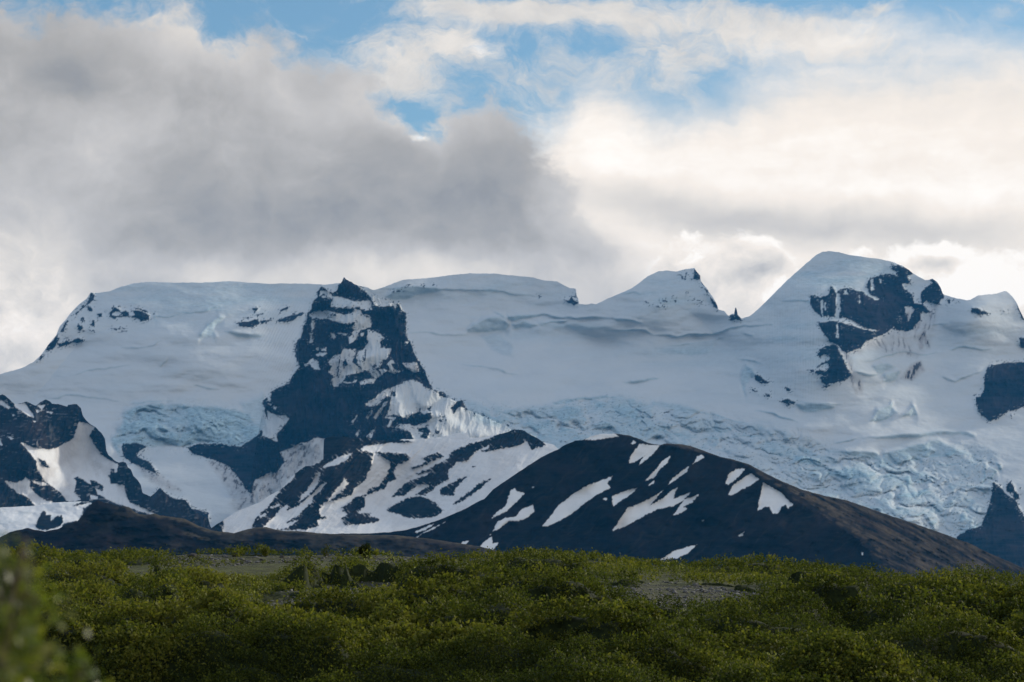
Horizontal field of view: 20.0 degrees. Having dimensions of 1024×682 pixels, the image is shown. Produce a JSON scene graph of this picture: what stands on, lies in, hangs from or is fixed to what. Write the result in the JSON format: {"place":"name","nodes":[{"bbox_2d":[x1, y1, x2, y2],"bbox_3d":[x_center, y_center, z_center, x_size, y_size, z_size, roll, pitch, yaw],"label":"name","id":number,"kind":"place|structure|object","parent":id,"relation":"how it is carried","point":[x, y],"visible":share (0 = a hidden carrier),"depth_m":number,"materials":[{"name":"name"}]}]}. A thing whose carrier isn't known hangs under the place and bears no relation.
{"place":"outdoors","nodes":[
{"label":"outdoors","id":0,"kind":"place"},
{"bbox_2d":[0,501,91,536],"bbox_3d":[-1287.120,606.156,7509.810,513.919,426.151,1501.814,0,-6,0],"label":"snowfield","id":1,"kind":"structure","parent":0,"point":[49,516],"depth_m":7876.03,"materials":[{"name":"white snow"}]},
{"bbox_2d":[0,394,210,528],"bbox_3d":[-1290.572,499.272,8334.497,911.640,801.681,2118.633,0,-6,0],"label":"rocky ridge","id":2,"kind":"structure","parent":0,"point":[50,452],"depth_m":8567.00,"materials":[{"name":"grey stone"}]},
{"bbox_2d":[0,500,520,560],"bbox_3d":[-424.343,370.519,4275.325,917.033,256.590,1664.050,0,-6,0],"label":"brown hill","id":3,"kind":"structure","parent":0,"point":[98,526],"depth_m":4029.80,"materials":[{"name":"brown soil"}]},
{"bbox_2d":[210,429,557,533],"bbox_3d":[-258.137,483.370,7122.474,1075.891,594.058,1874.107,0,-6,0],"label":"streaked hill","id":4,"kind":"structure","parent":0,"point":[347,485],"depth_m":7332.89,"materials":[{"name":"white snow"}]},
{"bbox_2d":[251,278,535,504],"bbox_3d":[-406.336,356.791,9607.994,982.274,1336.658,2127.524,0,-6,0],"label":"rock peak","id":5,"kind":"object","parent":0,"point":[359,372],"visible":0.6,"depth_m":10039.67,"materials":[{"name":"grey stone"}]},
{"bbox_2d":[46,554,784,614],"bbox_3d":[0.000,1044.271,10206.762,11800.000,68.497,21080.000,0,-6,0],"label":"ground","id":6,"kind":"structure","parent":0,"point":[260,567],"depth_m":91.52,"materials":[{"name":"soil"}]},
{"bbox_2d":[0,507,111,681],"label":"birch shrub","id":7,"kind":"object","parent":6,"relation":"on","point":[26,631],"visible":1,"depth_m":3.82,"materials":[{"name":"green plant"}]},
{"bbox_2d":[259,544,269,556],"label":"bush","id":8,"kind":"object","parent":6,"relation":"on","point":[265,551],"visible":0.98,"depth_m":98.52,"materials":[{"name":"green plant"}]},
{"bbox_2d":[319,545,330,556],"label":"bush","id":9,"kind":"object","parent":6,"relation":"on","point":[324,553],"visible":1,"depth_m":98.57,"materials":[{"name":"green plant"}]},
{"bbox_2d":[357,542,371,557],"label":"bush","id":10,"kind":"object","parent":6,"relation":"on","point":[367,546],"visible":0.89,"depth_m":98.28,"materials":[{"name":"green plant"}]},
{"bbox_2d":[0,539,1023,681],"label":"heath scrub","id":11,"kind":"object","parent":6,"relation":"on","point":[535,615],"visible":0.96,"depth_m":48.22,"materials":[{"name":"green plant"}]},
{"bbox_2d":[0,251,1023,567],"bbox_3d":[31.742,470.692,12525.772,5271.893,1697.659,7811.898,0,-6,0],"label":"glacier mountain","id":12,"kind":"structure","parent":0,"point":[888,387],"depth_m":11652.84,"materials":[{"name":"white snow"}]},
{"bbox_2d":[0,0,1023,373],"label":"sky","id":13,"kind":"structure","parent":0,"point":[594,148],"materials":[{"name":"grey"}]},
{"bbox_2d":[340,434,1023,579],"bbox_3d":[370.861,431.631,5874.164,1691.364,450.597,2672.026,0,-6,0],"label":"dark hill","id":14,"kind":"structure","parent":0,"point":[623,495],"depth_m":5413.53,"materials":[{"name":"black stone"}]}
]}

